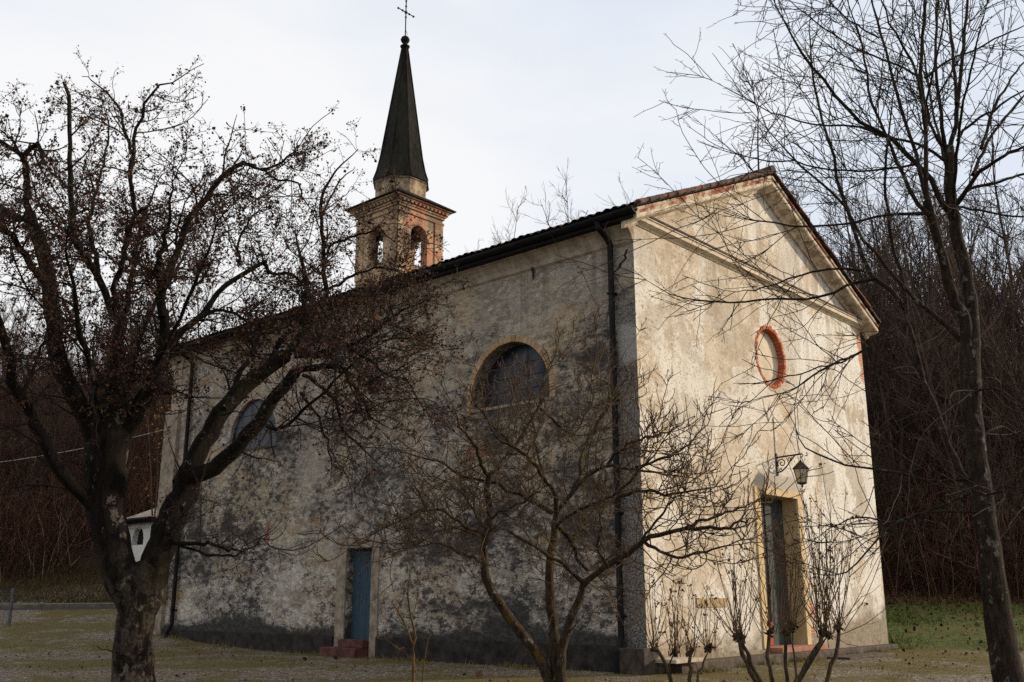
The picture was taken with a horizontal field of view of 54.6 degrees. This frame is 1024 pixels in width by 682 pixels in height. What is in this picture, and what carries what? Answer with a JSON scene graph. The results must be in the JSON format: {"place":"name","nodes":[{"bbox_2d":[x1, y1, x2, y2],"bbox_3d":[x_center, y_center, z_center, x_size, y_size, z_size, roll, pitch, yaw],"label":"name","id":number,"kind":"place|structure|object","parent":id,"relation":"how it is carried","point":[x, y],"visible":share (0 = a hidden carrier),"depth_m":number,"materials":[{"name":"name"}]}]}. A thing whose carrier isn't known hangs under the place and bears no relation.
{"place":"outdoors","nodes":[
{"label":"outdoors","id":0,"kind":"place"},
{"bbox_2d":[0,607,115,609],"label":"path","id":1,"kind":"structure","parent":0,"point":[60,608],"depth_m":35.19,"materials":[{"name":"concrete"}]},
{"bbox_2d":[0,603,115,607],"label":"kerb","id":2,"kind":"structure","parent":1,"relation":"on","point":[42,605],"depth_m":35.45,"materials":[{"name":"concrete"}]},
{"bbox_2d":[0,408,1023,681],"bbox_3d":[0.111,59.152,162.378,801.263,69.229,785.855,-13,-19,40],"label":"ground","id":3,"kind":"structure","parent":0,"point":[62,630],"depth_m":21.50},
{"bbox_2d":[0,588,14,625],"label":"wire fence","id":4,"kind":"object","parent":3,"relation":"on","point":[11,606],"visible":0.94,"depth_m":31.23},
{"bbox_2d":[1,278,34,346],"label":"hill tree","id":5,"kind":"object","parent":3,"relation":"on","point":[14,303],"visible":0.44,"depth_m":70.06,"materials":[{"name":"brown plant"}]},
{"bbox_2d":[0,275,37,407],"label":"hill tree","id":6,"kind":"object","parent":3,"relation":"on","point":[17,327],"visible":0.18,"depth_m":68.74,"materials":[{"name":"brown plant"}]},
{"bbox_2d":[0,311,37,423],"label":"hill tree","id":7,"kind":"object","parent":3,"relation":"on","point":[19,371],"visible":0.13,"depth_m":61.40,"materials":[{"name":"brown plant"}]},
{"bbox_2d":[1,286,45,381],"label":"hill tree","id":8,"kind":"object","parent":3,"relation":"on","point":[21,323],"visible":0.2,"depth_m":72.29,"materials":[{"name":"brown plant"}]},
{"bbox_2d":[0,303,46,413],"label":"hill tree","id":9,"kind":"object","parent":3,"relation":"on","point":[5,315],"visible":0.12,"depth_m":65.01,"materials":[{"name":"brown plant"}]},
{"bbox_2d":[0,378,52,481],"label":"hill tree","id":10,"kind":"object","parent":3,"relation":"on","point":[15,422],"visible":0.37,"depth_m":50.06,"materials":[{"name":"brown plant"}]},
{"bbox_2d":[1,317,51,467],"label":"hill tree","id":11,"kind":"object","parent":3,"relation":"on","point":[16,403],"visible":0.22,"depth_m":51.47,"materials":[{"name":"brown plant"}]},
{"bbox_2d":[0,328,69,458],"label":"hill tree","id":12,"kind":"object","parent":3,"relation":"on","point":[31,391],"visible":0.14,"depth_m":55.21,"materials":[{"name":"brown plant"}]},
{"bbox_2d":[18,380,62,518],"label":"hill tree","id":13,"kind":"object","parent":3,"relation":"on","point":[38,445],"visible":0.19,"depth_m":47.35,"materials":[{"name":"brown plant"}]},
{"bbox_2d":[16,335,81,536],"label":"hill tree","id":14,"kind":"object","parent":3,"relation":"on","point":[59,429],"visible":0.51,"depth_m":45.48,"materials":[{"name":"brown plant"}]},
{"bbox_2d":[6,300,100,507],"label":"hill tree","id":15,"kind":"object","parent":3,"relation":"on","point":[59,408],"visible":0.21,"depth_m":48.77,"materials":[{"name":"brown plant"}]},
{"bbox_2d":[0,548,112,602],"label":"bank grass","id":16,"kind":"structure","parent":3,"relation":"on","point":[39,598],"depth_m":38.89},
{"bbox_2d":[0,377,129,569],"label":"hill tree","id":17,"kind":"object","parent":3,"relation":"on","point":[64,511],"visible":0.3,"depth_m":41.59,"materials":[{"name":"brown plant"}]},
{"bbox_2d":[31,288,110,434],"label":"hill tree","id":18,"kind":"object","parent":3,"relation":"on","point":[71,341],"visible":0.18,"depth_m":64.08,"materials":[{"name":"brown plant"}]},
{"bbox_2d":[48,335,107,526],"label":"hill tree","id":19,"kind":"object","parent":3,"relation":"on","point":[80,444],"visible":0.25,"depth_m":47.73,"materials":[{"name":"brown plant"}]},
{"bbox_2d":[0,343,172,584],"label":"thicket","id":20,"kind":"object","parent":3,"relation":"on","point":[11,539],"visible":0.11,"depth_m":44.12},
{"bbox_2d":[92,310,166,465],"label":"hill tree","id":21,"kind":"object","parent":3,"relation":"on","point":[134,449],"visible":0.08,"depth_m":51.24,"materials":[{"name":"brown plant"}]},
{"bbox_2d":[129,359,172,452],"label":"hill tree","id":22,"kind":"object","parent":3,"relation":"on","point":[155,409],"visible":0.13,"depth_m":56.44,"materials":[{"name":"brown plant"}]},
{"bbox_2d":[141,397,170,515],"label":"leafy sapling","id":23,"kind":"object","parent":3,"relation":"on","point":[151,501],"visible":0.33,"depth_m":42.12,"materials":[{"name":"brown plant"}]},
{"bbox_2d":[141,339,171,495],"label":"hill tree","id":24,"kind":"object","parent":3,"relation":"on","point":[153,426],"visible":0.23,"depth_m":51.69,"materials":[{"name":"brown plant"}]},
{"bbox_2d":[180,243,227,339],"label":"hill tree","id":25,"kind":"object","parent":3,"relation":"on","point":[197,310],"visible":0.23,"depth_m":67.75,"materials":[{"name":"brown plant"}]},
{"bbox_2d":[0,45,482,681],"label":"tree","id":26,"kind":"object","parent":3,"relation":"on","point":[108,427],"visible":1,"depth_m":10.38,"materials":[{"name":"brown plant"}]},
{"bbox_2d":[126,508,156,561],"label":"birdhouse","id":27,"kind":"structure","parent":26,"relation":"attached to","point":[139,525],"depth_m":40.88,"materials":[{"name":"white wood"}]},
{"bbox_2d":[346,0,456,287],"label":"bell tower","id":28,"kind":"structure","parent":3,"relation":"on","point":[401,151],"depth_m":41.83,"materials":[{"name":"brick"}]},
{"bbox_2d":[377,549,437,681],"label":"sapling","id":29,"kind":"object","parent":3,"relation":"on","point":[412,645],"visible":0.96,"depth_m":13.33,"materials":[{"name":"orange plant"}]},
{"bbox_2d":[348,187,557,286],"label":"hill tree","id":30,"kind":"object","parent":3,"relation":"on","point":[500,226],"visible":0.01,"depth_m":51.02,"materials":[{"name":"brown plant"}]},
{"bbox_2d":[0,644,989,681],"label":"yard grass","id":31,"kind":"structure","parent":3,"relation":"on","point":[88,666],"depth_m":19.64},
{"bbox_2d":[2,639,1020,681],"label":"fallen leaves","id":32,"kind":"object","parent":3,"relation":"on","point":[479,674],"visible":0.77,"depth_m":19.98,"materials":[{"name":"brown plant"}]},
{"bbox_2d":[153,165,897,674],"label":"church","id":33,"kind":"structure","parent":3,"relation":"on","point":[513,301],"depth_m":22.64,"materials":[{"name":"paint"}]},
{"bbox_2d":[232,399,276,450],"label":"lunette window","id":34,"kind":"structure","parent":33,"relation":"in","point":[246,416],"depth_m":28.11,"materials":[{"name":"grey glass"}]},
{"bbox_2d":[351,549,371,638],"bbox_3d":[-3.521,6.077,23.846,0.930,2.096,0.053,-13,-19,40],"label":"side door","id":35,"kind":"structure","parent":33,"relation":"in","point":[361,582],"depth_m":23.90,"materials":[{"name":"blue paint"}]},
{"bbox_2d":[466,335,554,413],"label":"lunette window","id":36,"kind":"structure","parent":33,"relation":"in","point":[530,351],"depth_m":22.05,"materials":[{"name":"black glass"}]},
{"bbox_2d":[760,498,790,645],"bbox_3d":[5.868,5.249,22.705,0.181,3.500,1.980,-13,-19,40],"label":"front door","id":37,"kind":"structure","parent":33,"relation":"in","point":[775,507],"depth_m":22.95,"materials":[{"name":"wood"}]},
{"bbox_2d":[773,417,808,487],"bbox_3d":[6.493,2.561,22.916,0.355,1.690,0.798,10,-18,-34],"label":"wall lantern","id":38,"kind":"object","parent":33,"relation":"attached to","point":[796,469],"depth_m":22.64,"materials":[{"name":"metal"}]},
{"bbox_2d":[152,632,913,674],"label":"wall weeds","id":39,"kind":"object","parent":3,"relation":"on","point":[710,670],"depth_m":21.55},
{"bbox_2d":[294,298,833,681],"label":"bare tree","id":40,"kind":"object","parent":3,"relation":"on","point":[552,668],"visible":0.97,"depth_m":12.35,"materials":[{"name":"brown plant"}]},
{"bbox_2d":[549,159,680,222],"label":"hill tree","id":41,"kind":"object","parent":3,"relation":"on","point":[558,195],"visible":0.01,"depth_m":57.28,"materials":[{"name":"brown plant"}]},
{"bbox_2d":[626,551,704,681],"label":"pollarded shrub","id":42,"kind":"object","parent":3,"relation":"on","point":[674,652],"visible":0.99,"depth_m":10.21,"materials":[{"name":"brown plant"}]},
{"bbox_2d":[520,172,825,226],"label":"hill tree","id":43,"kind":"object","parent":3,"relation":"on","point":[795,194],"visible":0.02,"depth_m":53.34,"materials":[{"name":"brown plant"}]},
{"bbox_2d":[661,568,727,681],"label":"pollarded shrub","id":44,"kind":"object","parent":3,"relation":"on","point":[709,647],"visible":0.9,"depth_m":10.21,"materials":[{"name":"brown plant"}]},
{"bbox_2d":[697,518,836,681],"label":"pollarded shrub","id":45,"kind":"object","parent":3,"relation":"on","point":[739,636],"visible":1,"depth_m":9.40,"materials":[{"name":"brown plant"}]},
{"bbox_2d":[551,0,1023,681],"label":"slender tree","id":46,"kind":"object","parent":3,"relation":"on","point":[1005,660],"visible":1,"depth_m":10.64,"materials":[{"name":"brown plant"}]},
{"bbox_2d":[684,46,929,344],"bbox_3d":[11.246,-0.309,38.894,10.359,21.027,6.573,11,-17,-37],"label":"hill tree","id":47,"kind":"object","parent":3,"relation":"on","point":[750,168],"visible":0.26,"depth_m":39.65,"materials":[{"name":"brown plant"}]},
{"bbox_2d":[732,452,895,681],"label":"pollarded shrub","id":48,"kind":"object","parent":3,"relation":"on","point":[823,632],"visible":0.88,"depth_m":9.72,"materials":[{"name":"brown plant"}]},
{"bbox_2d":[814,111,905,346],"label":"hill tree","id":49,"kind":"object","parent":3,"relation":"on","point":[838,151],"visible":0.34,"depth_m":67.95,"materials":[{"name":"brown plant"}]},
{"bbox_2d":[830,191,900,305],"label":"hill tree","id":50,"kind":"object","parent":3,"relation":"on","point":[856,249],"visible":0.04,"depth_m":73.25,"materials":[{"name":"brown plant"}]},
{"bbox_2d":[845,137,912,306],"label":"hill tree","id":51,"kind":"object","parent":3,"relation":"on","point":[864,233],"visible":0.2,"depth_m":74.34,"materials":[{"name":"brown plant"}]},
{"bbox_2d":[822,181,943,403],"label":"hill tree","id":52,"kind":"object","parent":3,"relation":"on","point":[877,212],"visible":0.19,"depth_m":58.80,"materials":[{"name":"brown plant"}]},
{"bbox_2d":[840,260,928,495],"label":"hill tree","id":53,"kind":"object","parent":3,"relation":"on","point":[858,287],"visible":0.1,"depth_m":53.47,"materials":[{"name":"brown plant"}]},
{"bbox_2d":[829,228,939,372],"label":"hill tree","id":54,"kind":"object","parent":3,"relation":"on","point":[864,274],"visible":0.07,"depth_m":59.82,"materials":[{"name":"brown plant"}]},
{"bbox_2d":[816,187,956,580],"bbox_3d":[16.247,2.024,43.971,6.051,17.900,5.665,10,-18,-35],"label":"hill tree","id":55,"kind":"object","parent":3,"relation":"on","point":[902,412],"visible":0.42,"depth_m":43.45,"materials":[{"name":"brown plant"}]},
{"bbox_2d":[865,294,910,449],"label":"hill tree","id":56,"kind":"object","parent":3,"relation":"on","point":[880,370],"visible":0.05,"depth_m":50.43,"materials":[{"name":"brown plant"}]},
{"bbox_2d":[869,410,907,500],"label":"hill tree","id":57,"kind":"object","parent":3,"relation":"on","point":[878,446],"visible":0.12,"depth_m":40.24,"materials":[{"name":"brown plant"}]},
{"bbox_2d":[859,195,919,470],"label":"hill tree","id":58,"kind":"object","parent":3,"relation":"on","point":[874,338],"visible":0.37,"depth_m":46.50,"materials":[{"name":"brown plant"}]},
{"bbox_2d":[823,194,956,514],"bbox_3d":[17.701,1.355,46.805,7.560,15.822,4.797,11,-19,-37],"label":"hill tree","id":59,"kind":"object","parent":3,"relation":"on","point":[870,302],"visible":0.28,"depth_m":47.59,"materials":[{"name":"brown plant"}]},
{"bbox_2d":[866,385,930,591],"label":"hill tree","id":60,"kind":"object","parent":3,"relation":"on","point":[903,514],"visible":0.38,"depth_m":40.14,"materials":[{"name":"brown plant"}]},
{"bbox_2d":[856,216,940,445],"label":"hill tree","id":61,"kind":"object","parent":3,"relation":"on","point":[920,277],"visible":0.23,"depth_m":55.53,"materials":[{"name":"brown plant"}]},
{"bbox_2d":[850,207,954,458],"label":"hill tree","id":62,"kind":"object","parent":3,"relation":"on","point":[870,352],"visible":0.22,"depth_m":47.99,"materials":[{"name":"brown plant"}]},
{"bbox_2d":[874,333,932,526],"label":"hill tree","id":63,"kind":"object","parent":3,"relation":"on","point":[905,414],"visible":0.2,"depth_m":48.91,"materials":[{"name":"brown plant"}]},
{"bbox_2d":[871,283,941,555],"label":"hill tree","id":64,"kind":"object","parent":3,"relation":"on","point":[907,427],"visible":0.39,"depth_m":45.97,"materials":[{"name":"brown plant"}]},
{"bbox_2d":[880,192,933,312],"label":"hill tree","id":65,"kind":"object","parent":3,"relation":"on","point":[908,238],"visible":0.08,"depth_m":74.66,"materials":[{"name":"brown plant"}]},
{"bbox_2d":[874,182,940,306],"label":"hill tree","id":66,"kind":"object","parent":3,"relation":"on","point":[897,217],"visible":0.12,"depth_m":69.97,"materials":[{"name":"brown plant"}]},
{"bbox_2d":[875,164,951,375],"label":"hill tree","id":67,"kind":"object","parent":3,"relation":"on","point":[920,253],"visible":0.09,"depth_m":62.69,"materials":[{"name":"brown plant"}]},
{"bbox_2d":[817,175,1023,594],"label":"hill tree","id":68,"kind":"object","parent":3,"relation":"on","point":[937,358],"visible":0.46,"depth_m":43.20,"materials":[{"name":"brown plant"}]},
{"bbox_2d":[862,241,984,505],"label":"hill tree","id":69,"kind":"object","parent":3,"relation":"on","point":[923,334],"visible":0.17,"depth_m":51.15,"materials":[{"name":"brown plant"}]},
{"bbox_2d":[866,165,985,487],"bbox_3d":[22.424,-0.489,53.916,6.201,19.224,6.811,14,-20,-43],"label":"hill tree","id":70,"kind":"object","parent":3,"relation":"on","point":[930,298],"visible":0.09,"depth_m":54.21,"materials":[{"name":"brown plant"}]},
{"bbox_2d":[849,233,1002,464],"bbox_3d":[25.242,0.485,59.129,4.773,15.314,10.739,11,-18,-37],"label":"hill tree","id":71,"kind":"object","parent":3,"relation":"on","point":[934,275],"visible":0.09,"depth_m":58.53,"materials":[{"name":"brown plant"}]},
{"bbox_2d":[879,201,974,587],"bbox_3d":[16.760,1.942,39.402,3.860,16.568,5.613,-5,-15,18],"label":"hill tree","id":72,"kind":"object","parent":3,"relation":"on","point":[900,334],"visible":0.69,"depth_m":40.44,"materials":[{"name":"brown plant"}]},
{"bbox_2d":[873,248,982,521],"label":"hill tree","id":73,"kind":"object","parent":3,"relation":"on","point":[899,347],"visible":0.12,"depth_m":46.76,"materials":[{"name":"brown plant"}]},
{"bbox_2d":[864,189,994,437],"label":"hill tree","id":74,"kind":"object","parent":3,"relation":"on","point":[924,233],"visible":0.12,"depth_m":56.37,"materials":[{"name":"brown plant"}]},
{"bbox_2d":[870,146,992,452],"bbox_3d":[23.735,-1.042,57.187,7.416,20.342,6.911,14,-20,-43],"label":"hill tree","id":75,"kind":"object","parent":3,"relation":"on","point":[920,257],"visible":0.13,"depth_m":56.75,"materials":[{"name":"brown plant"}]},
{"bbox_2d":[877,285,995,503],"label":"hill tree","id":76,"kind":"object","parent":3,"relation":"on","point":[920,398],"visible":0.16,"depth_m":50.43,"materials":[{"name":"brown plant"}]},
{"bbox_2d":[882,171,997,288],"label":"hill tree","id":77,"kind":"object","parent":3,"relation":"on","point":[925,227],"visible":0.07,"depth_m":72.73,"materials":[{"name":"brown plant"}]},
{"bbox_2d":[887,194,1004,575],"bbox_3d":[19.762,2.363,44.872,5.240,17.746,7.997,-4,-16,20],"label":"hill tree","id":78,"kind":"object","parent":3,"relation":"on","point":[947,401],"visible":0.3,"depth_m":44.08,"materials":[{"name":"brown plant"}]},
{"bbox_2d":[870,376,1023,600],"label":"thicket","id":79,"kind":"object","parent":3,"relation":"on","point":[930,558],"visible":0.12,"depth_m":39.65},
{"bbox_2d":[897,340,1002,519],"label":"hill tree","id":80,"kind":"object","parent":3,"relation":"on","point":[946,429],"visible":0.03,"depth_m":48.46,"materials":[{"name":"brown plant"}]},
{"bbox_2d":[882,544,1023,664],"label":"leaf litter","id":81,"kind":"object","parent":3,"relation":"on","point":[914,600],"visible":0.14,"depth_m":36.50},
{"bbox_2d":[882,188,1023,434],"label":"hill tree","id":82,"kind":"object","parent":3,"relation":"on","point":[1012,384],"visible":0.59,"depth_m":40.37,"materials":[{"name":"brown plant"}]},
{"bbox_2d":[882,163,1023,365],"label":"hill tree","id":83,"kind":"object","parent":3,"relation":"on","point":[915,186],"visible":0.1,"depth_m":60.01,"materials":[{"name":"brown plant"}]},
{"bbox_2d":[884,581,1023,652],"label":"grass","id":84,"kind":"structure","parent":3,"relation":"on","point":[980,606],"depth_m":33.13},
{"bbox_2d":[907,278,1003,506],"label":"hill tree","id":85,"kind":"object","parent":3,"relation":"on","point":[961,457],"visible":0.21,"depth_m":43.30,"materials":[{"name":"brown plant"}]},
{"bbox_2d":[890,288,1023,500],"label":"hill tree","id":86,"kind":"object","parent":3,"relation":"on","point":[992,437],"visible":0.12,"depth_m":45.94,"materials":[{"name":"brown plant"}]},
{"bbox_2d":[891,177,1023,329],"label":"hill tree","id":87,"kind":"object","parent":3,"relation":"on","point":[965,240],"visible":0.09,"depth_m":68.61,"materials":[{"name":"brown plant"}]},
{"bbox_2d":[912,169,1003,382],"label":"hill tree","id":88,"kind":"object","parent":3,"relation":"on","point":[949,252],"visible":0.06,"depth_m":57.60,"materials":[{"name":"brown plant"}]},
{"bbox_2d":[902,178,1022,405],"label":"hill tree","id":89,"kind":"object","parent":3,"relation":"on","point":[977,218],"visible":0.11,"depth_m":61.78,"materials":[{"name":"brown plant"}]},
{"bbox_2d":[905,179,1023,359],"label":"hill tree","id":90,"kind":"object","parent":3,"relation":"on","point":[949,260],"visible":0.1,"depth_m":58.66,"materials":[{"name":"brown plant"}]},
{"bbox_2d":[915,258,1023,495],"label":"hill tree","id":91,"kind":"object","parent":3,"relation":"on","point":[986,391],"visible":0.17,"depth_m":47.26,"materials":[{"name":"brown plant"}]},
{"bbox_2d":[919,183,1023,488],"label":"hill tree","id":92,"kind":"object","parent":3,"relation":"on","point":[1005,239],"visible":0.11,"depth_m":50.21,"materials":[{"name":"brown plant"}]},
{"bbox_2d":[926,260,1023,554],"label":"hill tree","id":93,"kind":"object","parent":3,"relation":"on","point":[999,441],"visible":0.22,"depth_m":41.33,"materials":[{"name":"brown plant"}]},
{"bbox_2d":[930,201,1023,471],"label":"hill tree","id":94,"kind":"object","parent":3,"relation":"on","point":[1005,268],"visible":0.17,"depth_m":54.09,"materials":[{"name":"brown plant"}]},
{"bbox_2d":[940,234,1013,481],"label":"hill tree","id":95,"kind":"object","parent":3,"relation":"on","point":[994,398],"visible":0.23,"depth_m":52.32,"materials":[{"name":"brown plant"}]},
{"bbox_2d":[931,214,1023,447],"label":"hill tree","id":96,"kind":"object","parent":3,"relation":"on","point":[991,298],"visible":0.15,"depth_m":53.85,"materials":[{"name":"brown plant"}]},
{"bbox_2d":[934,268,1020,508],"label":"hill tree","id":97,"kind":"object","parent":3,"relation":"on","point":[987,438],"visible":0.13,"depth_m":46.36,"materials":[{"name":"brown plant"}]},
{"bbox_2d":[933,188,1023,450],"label":"hill tree","id":98,"kind":"object","parent":3,"relation":"on","point":[991,260],"visible":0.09,"depth_m":59.94,"materials":[{"name":"brown plant"}]},
{"bbox_2d":[948,371,1023,572],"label":"hill tree","id":99,"kind":"object","parent":3,"relation":"on","point":[994,468],"visible":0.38,"depth_m":38.97,"materials":[{"name":"brown plant"}]},
{"bbox_2d":[951,312,1023,449],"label":"hill tree","id":100,"kind":"object","parent":3,"relation":"on","point":[1004,370],"visible":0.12,"depth_m":47.55,"materials":[{"name":"brown plant"}]},
{"bbox_2d":[958,82,1023,378],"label":"hill tree","id":101,"kind":"object","parent":3,"relation":"on","point":[975,207],"visible":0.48,"depth_m":55.62,"materials":[{"name":"brown plant"}]},
{"bbox_2d":[973,231,1023,418],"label":"hill tree","id":102,"kind":"object","parent":3,"relation":"on","point":[994,280],"visible":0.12,"depth_m":58.69,"materials":[{"name":"brown plant"}]},
{"bbox_2d":[975,179,1023,557],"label":"hill tree","id":103,"kind":"object","parent":3,"relation":"on","point":[1022,448],"visible":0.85,"depth_m":39.11,"materials":[{"name":"brown plant"}]},
{"bbox_2d":[979,260,1023,484],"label":"hill tree","id":104,"kind":"object","parent":3,"relation":"on","point":[1009,347],"visible":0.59,"depth_m":41.81,"materials":[{"name":"brown plant"}]},
{"bbox_2d":[982,264,1022,442],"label":"hill tree","id":105,"kind":"object","parent":3,"relation":"on","point":[998,320],"visible":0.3,"depth_m":51.34,"materials":[{"name":"brown plant"}]},
{"bbox_2d":[992,192,1023,363],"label":"hill tree","id":106,"kind":"object","parent":3,"relation":"on","point":[1016,285],"visible":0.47,"depth_m":47.51,"materials":[{"name":"brown plant"}]},
{"bbox_2d":[0,0,1023,374],"label":"sky","id":107,"kind":"structure","parent":0,"point":[507,92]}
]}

